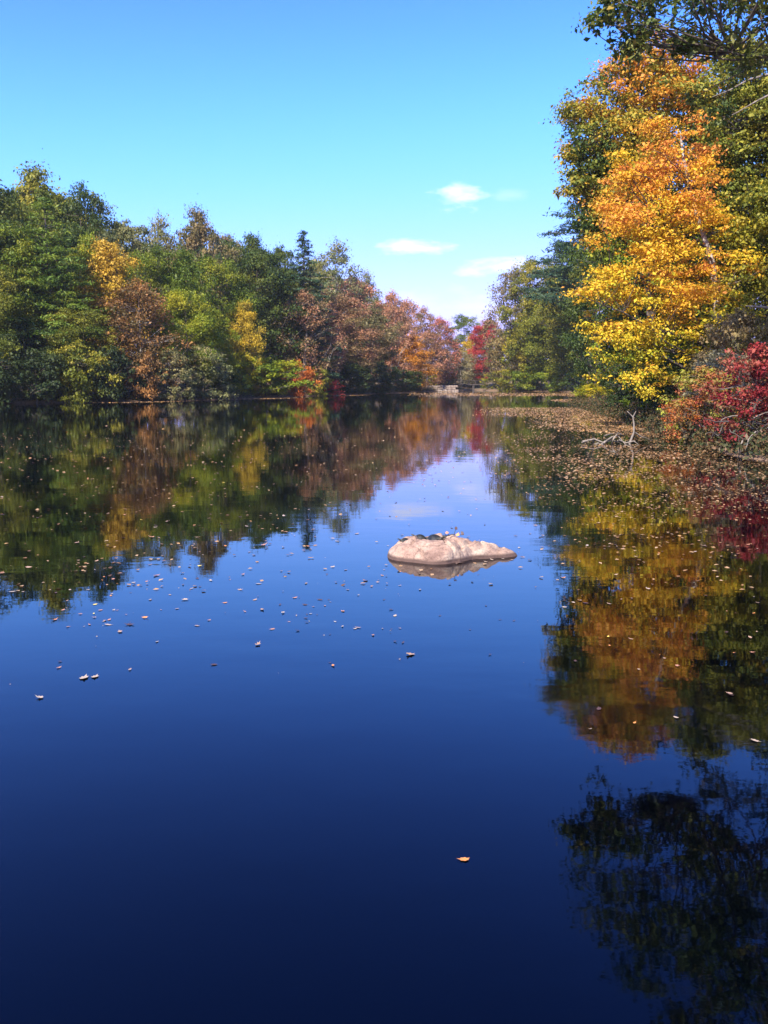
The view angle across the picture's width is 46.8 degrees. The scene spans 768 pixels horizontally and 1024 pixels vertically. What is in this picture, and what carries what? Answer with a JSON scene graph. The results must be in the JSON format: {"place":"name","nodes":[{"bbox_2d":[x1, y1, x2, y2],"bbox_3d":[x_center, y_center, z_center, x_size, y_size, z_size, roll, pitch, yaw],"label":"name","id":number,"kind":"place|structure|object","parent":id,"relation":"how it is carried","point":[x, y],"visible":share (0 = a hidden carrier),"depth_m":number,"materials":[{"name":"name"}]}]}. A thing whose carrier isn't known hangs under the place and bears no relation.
{"place":"outdoors","nodes":[
{"label":"outdoors","id":0,"kind":"place"},
{"bbox_2d":[0,390,767,1023],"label":"water","id":1,"kind":"structure","parent":0,"point":[284,820],"depth_m":6.36,"materials":[{"name":"blue liquid"}]},
{"bbox_2d":[0,390,767,662],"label":"leaf litter","id":2,"kind":"object","parent":1,"relation":"on","point":[576,426],"visible":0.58,"depth_m":29.49,"materials":[{"name":"brown plant"}]},
{"bbox_2d":[387,533,517,564],"bbox_3d":[0.884,0.508,12.281,2.055,0.332,1.381,4,9,24],"label":"rock","id":3,"kind":"object","parent":1,"relation":"in","point":[447,550],"visible":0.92,"depth_m":12.08,"materials":[{"name":"stone"}]},
{"bbox_2d":[581,433,638,444],"bbox_3d":[8.823,-2.805,34.674,2.245,0.592,0.619,0,8,0],"label":"driftwood","id":4,"kind":"object","parent":1,"relation":"in","point":[609,440],"visible":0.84,"depth_m":34.65,"materials":[{"name":"grey wood"}]},
{"bbox_2d":[700,412,767,459],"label":"brushwood","id":5,"kind":"object","parent":1,"relation":"on","point":[741,443],"visible":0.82,"depth_m":28.81,"materials":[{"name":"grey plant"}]},
{"bbox_2d":[0,0,767,360],"label":"sky","id":6,"kind":"structure","parent":0,"point":[407,132],"materials":[{"name":"blue"}]},
{"bbox_2d":[3,363,767,460],"bbox_3d":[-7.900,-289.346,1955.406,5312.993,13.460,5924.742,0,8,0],"label":"ground","id":7,"kind":"structure","parent":0,"point":[757,457],"depth_m":121.70,"materials":[{"name":"brown soil"}]},
{"bbox_2d":[0,266,38,382],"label":"broadleaf tree","id":8,"kind":"object","parent":7,"relation":"on","point":[7,283],"visible":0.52,"depth_m":101.13,"materials":[{"name":"green plant"}]},
{"bbox_2d":[0,350,49,403],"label":"shrub","id":9,"kind":"object","parent":7,"relation":"on","point":[6,379],"visible":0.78,"depth_m":99.07,"materials":[{"name":"green plant"}]},
{"bbox_2d":[0,211,56,391],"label":"broadleaf tree","id":10,"kind":"object","parent":7,"relation":"on","point":[20,254],"visible":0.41,"depth_m":105.10,"materials":[{"name":"green plant"}]},
{"bbox_2d":[0,179,58,341],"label":"broadleaf tree","id":11,"kind":"object","parent":7,"relation":"on","point":[9,208],"visible":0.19,"depth_m":111.42,"materials":[{"name":"green plant"}]},
{"bbox_2d":[0,316,70,396],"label":"broadleaf tree","id":12,"kind":"object","parent":7,"relation":"on","point":[13,324],"visible":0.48,"depth_m":103.14,"materials":[{"name":"green plant"}]},
{"bbox_2d":[0,347,71,402],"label":"shrub","id":13,"kind":"object","parent":7,"relation":"on","point":[43,358],"visible":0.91,"depth_m":100.30,"materials":[{"name":"green plant"}]},
{"bbox_2d":[0,148,90,339],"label":"broadleaf tree","id":14,"kind":"object","parent":7,"relation":"on","point":[32,190],"visible":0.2,"depth_m":121.29,"materials":[{"name":"green plant"}]},
{"bbox_2d":[0,197,127,391],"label":"pine tree","id":15,"kind":"object","parent":7,"relation":"on","point":[44,204],"visible":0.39,"depth_m":107.22,"materials":[{"name":"green plant"}]},
{"bbox_2d":[36,304,123,391],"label":"broadleaf tree","id":16,"kind":"object","parent":7,"relation":"on","point":[74,314],"visible":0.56,"depth_m":105.62,"materials":[{"name":"green plant"}]},
{"bbox_2d":[38,339,123,402],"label":"shrub","id":17,"kind":"object","parent":7,"relation":"on","point":[80,395],"visible":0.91,"depth_m":102.58,"materials":[{"name":"green plant"}]},
{"bbox_2d":[44,180,130,348],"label":"broadleaf tree","id":18,"kind":"object","parent":7,"relation":"on","point":[93,210],"visible":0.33,"depth_m":119.93,"materials":[{"name":"green plant"}]},
{"bbox_2d":[68,230,117,392],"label":"broadleaf tree","id":19,"kind":"object","parent":7,"relation":"on","point":[85,241],"visible":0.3,"depth_m":114.19,"materials":[{"name":"green plant"}]},
{"bbox_2d":[64,236,161,391],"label":"broadleaf tree","id":20,"kind":"object","parent":7,"relation":"on","point":[107,271],"visible":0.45,"depth_m":113.08,"materials":[{"name":"yellow plant"}]},
{"bbox_2d":[79,343,147,401],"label":"shrub","id":21,"kind":"object","parent":7,"relation":"on","point":[118,361],"visible":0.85,"depth_m":105.73,"materials":[{"name":"green plant"}]},
{"bbox_2d":[96,208,171,366],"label":"broadleaf tree","id":22,"kind":"object","parent":7,"relation":"on","point":[124,230],"visible":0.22,"depth_m":134.19,"materials":[{"name":"green plant"}]},
{"bbox_2d":[86,274,196,396],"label":"broadleaf tree","id":23,"kind":"object","parent":7,"relation":"on","point":[139,290],"visible":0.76,"depth_m":111.03,"materials":[{"name":"brown plant"}]},
{"bbox_2d":[122,350,178,400],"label":"shrub","id":24,"kind":"object","parent":7,"relation":"on","point":[151,381],"visible":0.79,"depth_m":109.61,"materials":[{"name":"brown plant"}]},
{"bbox_2d":[113,243,193,388],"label":"broadleaf tree","id":25,"kind":"object","parent":7,"relation":"on","point":[150,260],"visible":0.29,"depth_m":122.06,"materials":[{"name":"green plant"}]},
{"bbox_2d":[128,209,193,385],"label":"broadleaf tree","id":26,"kind":"object","parent":7,"relation":"on","point":[158,226],"visible":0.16,"depth_m":140.01,"materials":[{"name":"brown plant"}]},
{"bbox_2d":[146,348,199,400],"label":"shrub","id":27,"kind":"object","parent":7,"relation":"on","point":[174,354],"visible":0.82,"depth_m":112.19,"materials":[{"name":"green plant"}]},
{"bbox_2d":[137,245,220,393],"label":"broadleaf tree","id":28,"kind":"object","parent":7,"relation":"on","point":[184,270],"visible":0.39,"depth_m":125.01,"materials":[{"name":"green plant"}]},
{"bbox_2d":[143,286,221,386],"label":"broadleaf tree","id":29,"kind":"object","parent":7,"relation":"on","point":[178,297],"visible":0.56,"depth_m":117.19,"materials":[{"name":"green plant"}]},
{"bbox_2d":[154,202,241,379],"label":"broadleaf tree","id":30,"kind":"object","parent":7,"relation":"on","point":[196,230],"visible":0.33,"depth_m":139.60,"materials":[{"name":"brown plant"}]},
{"bbox_2d":[171,344,238,399],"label":"shrub","id":31,"kind":"object","parent":7,"relation":"on","point":[218,373],"visible":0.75,"depth_m":117.06,"materials":[{"name":"green plant"}]},
{"bbox_2d":[181,307,246,390],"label":"broadleaf tree","id":32,"kind":"object","parent":7,"relation":"on","point":[218,315],"visible":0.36,"depth_m":124.27,"materials":[{"name":"green plant"}]},
{"bbox_2d":[180,253,274,368],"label":"broadleaf tree","id":33,"kind":"object","parent":7,"relation":"on","point":[207,263],"visible":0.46,"depth_m":134.21,"materials":[{"name":"green plant"}]},
{"bbox_2d":[204,367,251,395],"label":"shrub","id":34,"kind":"object","parent":7,"relation":"on","point":[233,379],"visible":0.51,"depth_m":124.34,"materials":[{"name":"green plant"}]},
{"bbox_2d":[215,350,260,395],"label":"shrub","id":35,"kind":"object","parent":7,"relation":"on","point":[242,355],"visible":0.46,"depth_m":131.59,"materials":[{"name":"green plant"}]},
{"bbox_2d":[212,238,264,364],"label":"broadleaf tree","id":36,"kind":"object","parent":7,"relation":"on","point":[242,248],"visible":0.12,"depth_m":151.78,"materials":[{"name":"green plant"}]},
{"bbox_2d":[220,298,268,394],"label":"broadleaf tree","id":37,"kind":"object","parent":7,"relation":"on","point":[245,317],"visible":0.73,"depth_m":132.22,"materials":[{"name":"yellow plant"}]},
{"bbox_2d":[231,231,282,386],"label":"broadleaf tree","id":38,"kind":"object","parent":7,"relation":"on","point":[252,241],"visible":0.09,"depth_m":159.48,"materials":[{"name":"green plant"}]},
{"bbox_2d":[222,246,313,379],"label":"broadleaf tree","id":39,"kind":"object","parent":7,"relation":"on","point":[255,261],"visible":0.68,"depth_m":150.33,"materials":[{"name":"green plant"}]},
{"bbox_2d":[233,357,314,396],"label":"shrub","id":40,"kind":"object","parent":7,"relation":"on","point":[271,368],"visible":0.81,"depth_m":134.22,"materials":[{"name":"green plant"}]},
{"bbox_2d":[267,242,296,357],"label":"broadleaf tree","id":41,"kind":"object","parent":7,"relation":"on","point":[286,254],"visible":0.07,"depth_m":169.54,"materials":[{"name":"green plant"}]},
{"bbox_2d":[255,266,323,378],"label":"broadleaf tree","id":42,"kind":"object","parent":7,"relation":"on","point":[291,287],"visible":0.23,"depth_m":157.03,"materials":[{"name":"green plant"}]},
{"bbox_2d":[283,359,322,396],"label":"shrub","id":43,"kind":"object","parent":7,"relation":"on","point":[307,374],"visible":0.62,"depth_m":145.42,"materials":[{"name":"brown plant"}]},
{"bbox_2d":[266,230,346,392],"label":"spruce tree","id":44,"kind":"object","parent":7,"relation":"on","point":[302,254],"visible":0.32,"depth_m":157.40,"materials":[{"name":"green plant"}]},
{"bbox_2d":[269,285,347,386],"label":"broadleaf tree","id":45,"kind":"object","parent":7,"relation":"on","point":[307,298],"visible":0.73,"depth_m":153.54,"materials":[{"name":"brown plant"}]},
{"bbox_2d":[298,364,331,395],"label":"shrub","id":46,"kind":"object","parent":7,"relation":"on","point":[320,390],"visible":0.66,"depth_m":153.42,"materials":[{"name":"green plant"}]},
{"bbox_2d":[305,257,348,319],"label":"broadleaf tree","id":47,"kind":"object","parent":7,"relation":"on","point":[322,270],"visible":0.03,"depth_m":237.62,"materials":[{"name":"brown plant"}]},
{"bbox_2d":[312,306,349,386],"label":"broadleaf tree","id":48,"kind":"object","parent":7,"relation":"on","point":[335,337],"visible":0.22,"depth_m":162.35,"materials":[{"name":"brown plant"}]},
{"bbox_2d":[306,235,378,364],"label":"broadleaf tree","id":49,"kind":"object","parent":7,"relation":"on","point":[335,252],"visible":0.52,"depth_m":197.07,"materials":[{"name":"brown plant"}]},
{"bbox_2d":[321,275,384,383],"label":"broadleaf tree","id":50,"kind":"object","parent":7,"relation":"on","point":[369,288],"visible":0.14,"depth_m":204.82,"materials":[{"name":"brown plant"}]},
{"bbox_2d":[332,361,374,393],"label":"shrub","id":51,"kind":"object","parent":7,"relation":"on","point":[358,380],"visible":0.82,"depth_m":166.83,"materials":[{"name":"green plant"}]},
{"bbox_2d":[321,292,389,390],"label":"broadleaf tree","id":52,"kind":"object","parent":7,"relation":"on","point":[352,307],"visible":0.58,"depth_m":168.56,"materials":[{"name":"brown plant"}]},
{"bbox_2d":[348,267,383,362],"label":"broadleaf tree","id":53,"kind":"object","parent":7,"relation":"on","point":[365,275],"visible":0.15,"depth_m":217.21,"materials":[{"name":"brown plant"}]},
{"bbox_2d":[335,305,406,386],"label":"broadleaf tree","id":54,"kind":"object","parent":7,"relation":"on","point":[375,319],"visible":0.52,"depth_m":190.44,"materials":[{"name":"brown plant"}]},
{"bbox_2d":[355,360,410,393],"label":"shrub","id":55,"kind":"object","parent":7,"relation":"on","point":[384,376],"visible":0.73,"depth_m":184.69,"materials":[{"name":"green plant"}]},
{"bbox_2d":[9,377,767,462],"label":"undergrowth","id":56,"kind":"object","parent":7,"relation":"on","point":[649,420],"visible":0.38,"depth_m":45.45,"materials":[{"name":"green plant"}]},
{"bbox_2d":[365,288,414,383],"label":"broadleaf tree","id":57,"kind":"object","parent":7,"relation":"on","point":[391,298],"visible":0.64,"depth_m":208.59,"materials":[{"name":"brown plant"}]},
{"bbox_2d":[388,369,424,391],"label":"shrub","id":58,"kind":"object","parent":7,"relation":"on","point":[412,385],"visible":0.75,"depth_m":204.68,"materials":[{"name":"green plant"}]},
{"bbox_2d":[377,336,438,389],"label":"broadleaf tree","id":59,"kind":"object","parent":7,"relation":"on","point":[415,359],"visible":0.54,"depth_m":212.53,"materials":[{"name":"brown plant"}]},
{"bbox_2d":[389,297,428,370],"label":"broadleaf tree","id":60,"kind":"object","parent":7,"relation":"on","point":[412,311],"visible":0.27,"depth_m":237.42,"materials":[{"name":"brown plant"}]},
{"bbox_2d":[398,305,446,380],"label":"broadleaf tree","id":61,"kind":"object","parent":7,"relation":"on","point":[423,314],"visible":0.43,"depth_m":234.32,"materials":[{"name":"orange plant"}]},
{"bbox_2d":[408,330,452,384],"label":"broadleaf tree","id":62,"kind":"object","parent":7,"relation":"on","point":[427,336],"visible":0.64,"depth_m":231.30,"materials":[{"name":"orange plant"}]},
{"bbox_2d":[423,315,462,384],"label":"broadleaf tree","id":63,"kind":"object","parent":7,"relation":"on","point":[443,322],"visible":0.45,"depth_m":241.28,"materials":[{"name":"red plant"}]},
{"bbox_2d":[440,337,466,383],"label":"broadleaf tree","id":64,"kind":"object","parent":7,"relation":"on","point":[463,361],"visible":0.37,"depth_m":247.99,"materials":[{"name":"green plant"}]},
{"bbox_2d":[451,351,479,387],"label":"broadleaf tree","id":65,"kind":"object","parent":7,"relation":"on","point":[467,368],"visible":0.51,"depth_m":263.13,"materials":[{"name":"green plant"}]},
{"bbox_2d":[446,314,486,359],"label":"broadleaf tree","id":66,"kind":"object","parent":7,"relation":"on","point":[462,323],"visible":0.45,"depth_m":321.60,"materials":[{"name":"green plant"}]},
{"bbox_2d":[466,324,496,381],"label":"broadleaf tree","id":67,"kind":"object","parent":7,"relation":"on","point":[478,342],"visible":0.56,"depth_m":262.54,"materials":[{"name":"brown plant"}]},
{"bbox_2d":[482,331,511,388],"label":"broadleaf tree","id":68,"kind":"object","parent":7,"relation":"on","point":[488,364],"visible":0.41,"depth_m":244.84,"materials":[{"name":"green plant"}]},
{"bbox_2d":[488,367,528,390],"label":"shrub","id":69,"kind":"object","parent":7,"relation":"on","point":[509,385],"visible":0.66,"depth_m":237.49,"materials":[{"name":"green plant"}]},
{"bbox_2d":[479,259,540,389],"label":"broadleaf tree","id":70,"kind":"object","parent":7,"relation":"on","point":[509,276],"visible":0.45,"depth_m":237.87,"materials":[{"name":"green plant"}]},
{"bbox_2d":[497,300,550,378],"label":"broadleaf tree","id":71,"kind":"object","parent":7,"relation":"on","point":[516,320],"visible":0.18,"depth_m":233.53,"materials":[{"name":"green plant"}]},
{"bbox_2d":[493,255,567,388],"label":"broadleaf tree","id":72,"kind":"object","parent":7,"relation":"on","point":[529,265],"visible":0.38,"depth_m":229.05,"materials":[{"name":"green plant"}]},
{"bbox_2d":[509,366,555,390],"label":"shrub","id":73,"kind":"object","parent":7,"relation":"on","point":[520,376],"visible":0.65,"depth_m":230.60,"materials":[{"name":"green plant"}]},
{"bbox_2d":[505,292,563,389],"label":"broadleaf tree","id":74,"kind":"object","parent":7,"relation":"on","point":[519,346],"visible":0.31,"depth_m":225.88,"materials":[{"name":"green plant"}]},
{"bbox_2d":[522,263,569,376],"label":"broadleaf tree","id":75,"kind":"object","parent":7,"relation":"on","point":[542,320],"visible":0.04,"depth_m":227.59,"materials":[{"name":"green plant"}]},
{"bbox_2d":[521,320,572,388],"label":"broadleaf tree","id":76,"kind":"object","parent":7,"relation":"on","point":[532,377],"visible":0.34,"depth_m":224.81,"materials":[{"name":"green plant"}]},
{"bbox_2d":[532,363,571,391],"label":"shrub","id":77,"kind":"object","parent":7,"relation":"on","point":[555,388],"visible":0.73,"depth_m":218.40,"materials":[{"name":"green plant"}]},
{"bbox_2d":[522,266,601,388],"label":"broadleaf tree","id":78,"kind":"object","parent":7,"relation":"on","point":[551,336],"visible":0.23,"depth_m":215.79,"materials":[{"name":"green plant"}]},
{"bbox_2d":[518,189,612,384],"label":"pine tree","id":79,"kind":"object","parent":7,"relation":"on","point":[550,296],"visible":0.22,"depth_m":191.95,"materials":[{"name":"green plant"}]},
{"bbox_2d":[545,311,597,384],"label":"broadleaf tree","id":80,"kind":"object","parent":7,"relation":"on","point":[557,352],"visible":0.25,"depth_m":213.10,"materials":[{"name":"green plant"}]},
{"bbox_2d":[558,366,597,391],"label":"shrub","id":81,"kind":"object","parent":7,"relation":"on","point":[573,380],"visible":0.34,"depth_m":199.92,"materials":[{"name":"green plant"}]},
{"bbox_2d":[555,249,616,394],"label":"broadleaf tree","id":82,"kind":"object","parent":7,"relation":"on","point":[572,341],"visible":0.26,"depth_m":94.81,"materials":[{"name":"green plant"}]},
{"bbox_2d":[569,383,616,400],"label":"shrub","id":83,"kind":"object","parent":7,"relation":"on","point":[585,388],"visible":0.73,"depth_m":90.58,"materials":[{"name":"yellow plant"}]},
{"bbox_2d":[574,349,627,396],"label":"shrub","id":84,"kind":"object","parent":7,"relation":"on","point":[584,381],"visible":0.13,"depth_m":99.16,"materials":[{"name":"green plant"}]},
{"bbox_2d":[551,135,674,389],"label":"broadleaf tree","id":85,"kind":"object","parent":7,"relation":"on","point":[579,257],"visible":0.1,"depth_m":82.83,"materials":[{"name":"green plant"}]},
{"bbox_2d":[578,303,689,404],"bbox_3d":[19.118,-11.643,65.165,9.676,8.150,9.501,3,9,20],"label":"broadleaf tree","id":86,"kind":"object","parent":7,"relation":"on","point":[611,345],"visible":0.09,"depth_m":64.50,"materials":[{"name":"yellow plant"}]},
{"bbox_2d":[603,360,670,409],"bbox_3d":[17.456,-8.388,59.283,5.428,3.848,5.038,7,11,38],"label":"shrub","id":87,"kind":"object","parent":7,"relation":"on","point":[620,393],"visible":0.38,"depth_m":59.21,"materials":[{"name":"yellow plant"}]},
{"bbox_2d":[538,23,739,371],"bbox_3d":[17.749,-19.245,58.650,14.945,24.278,8.752,-2,9,-12],"label":"maple tree","id":88,"kind":"object","parent":7,"relation":"on","point":[669,81],"visible":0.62,"depth_m":56.06,"materials":[{"name":"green plant"}]},
{"bbox_2d":[618,377,674,411],"bbox_3d":[16.897,-7.269,55.739,3.546,2.504,3.291,-5,10,-30],"label":"shrub","id":89,"kind":"object","parent":7,"relation":"on","point":[626,402],"visible":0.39,"depth_m":55.23,"materials":[{"name":"yellow plant"}]},
{"bbox_2d":[547,109,767,412],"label":"maple tree","id":90,"kind":"object","parent":7,"relation":"on","point":[658,248],"visible":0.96,"depth_m":47.04,"materials":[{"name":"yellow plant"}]},
{"bbox_2d":[570,78,763,400],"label":"broadleaf tree","id":91,"kind":"object","parent":7,"relation":"on","point":[606,257],"visible":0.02,"depth_m":75.05,"materials":[{"name":"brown plant"}]},
{"bbox_2d":[571,0,767,125],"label":"oak tree","id":92,"kind":"object","parent":7,"relation":"on","point":[687,43],"visible":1,"depth_m":29.09,"materials":[{"name":"green plant"}]},
{"bbox_2d":[647,360,706,416],"bbox_3d":[16.247,-6.436,48.548,3.782,3.924,4.064,7,11,40],"label":"shrub","id":93,"kind":"object","parent":7,"relation":"on","point":[669,390],"visible":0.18,"depth_m":48.19,"materials":[{"name":"green plant"}]},
{"bbox_2d":[658,397,701,431],"bbox_3d":[12.783,-3.967,37.856,1.916,1.959,1.755,7,11,39],"label":"shrub","id":94,"kind":"object","parent":7,"relation":"on","point":[695,417],"visible":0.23,"depth_m":37.70,"materials":[{"name":"brown plant"}]},
{"bbox_2d":[622,194,760,383],"bbox_3d":[21.582,-13.929,60.095,11.474,14.128,10.935,-2,9,-16],"label":"broadleaf tree","id":95,"kind":"object","parent":7,"relation":"on","point":[707,306],"visible":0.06,"depth_m":59.32,"materials":[{"name":"yellow plant"}]},
{"bbox_2d":[651,364,749,444],"bbox_3d":[12.343,-4.007,34.192,3.787,3.352,3.467,1,8,6],"label":"shrub","id":96,"kind":"object","parent":7,"relation":"on","point":[703,373],"visible":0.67,"depth_m":33.90,"materials":[{"name":"brown plant"}]},
{"bbox_2d":[637,48,767,380],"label":"broadleaf tree","id":97,"kind":"object","parent":7,"relation":"on","point":[712,187],"visible":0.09,"depth_m":58.55,"materials":[{"name":"yellow plant"}]},
{"bbox_2d":[680,349,758,415],"bbox_3d":[15.682,-5.678,41.554,4.112,3.939,3.765,8,12,44],"label":"shrub","id":98,"kind":"object","parent":7,"relation":"on","point":[711,357],"visible":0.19,"depth_m":41.18,"materials":[{"name":"green plant"}]},
{"bbox_2d":[682,36,767,296],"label":"broadleaf tree","id":99,"kind":"object","parent":7,"relation":"on","point":[753,123],"visible":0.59,"depth_m":52.67,"materials":[{"name":"green plant"}]},
{"bbox_2d":[685,307,767,419],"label":"shrub","id":100,"kind":"object","parent":7,"relation":"on","point":[743,333],"visible":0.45,"depth_m":42.73,"materials":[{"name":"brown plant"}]},
{"bbox_2d":[692,342,767,446],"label":"shrub","id":101,"kind":"object","parent":7,"relation":"on","point":[759,370],"visible":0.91,"depth_m":29.78,"materials":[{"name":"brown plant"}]},
{"bbox_2d":[694,181,767,414],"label":"broadleaf tree","id":102,"kind":"object","parent":7,"relation":"on","point":[758,228],"visible":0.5,"depth_m":47.92,"materials":[{"name":"green plant"}]},
{"bbox_2d":[738,373,767,430],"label":"shrub","id":103,"kind":"object","parent":7,"relation":"on","point":[765,400],"visible":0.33,"depth_m":30.57,"materials":[{"name":"brown plant"}]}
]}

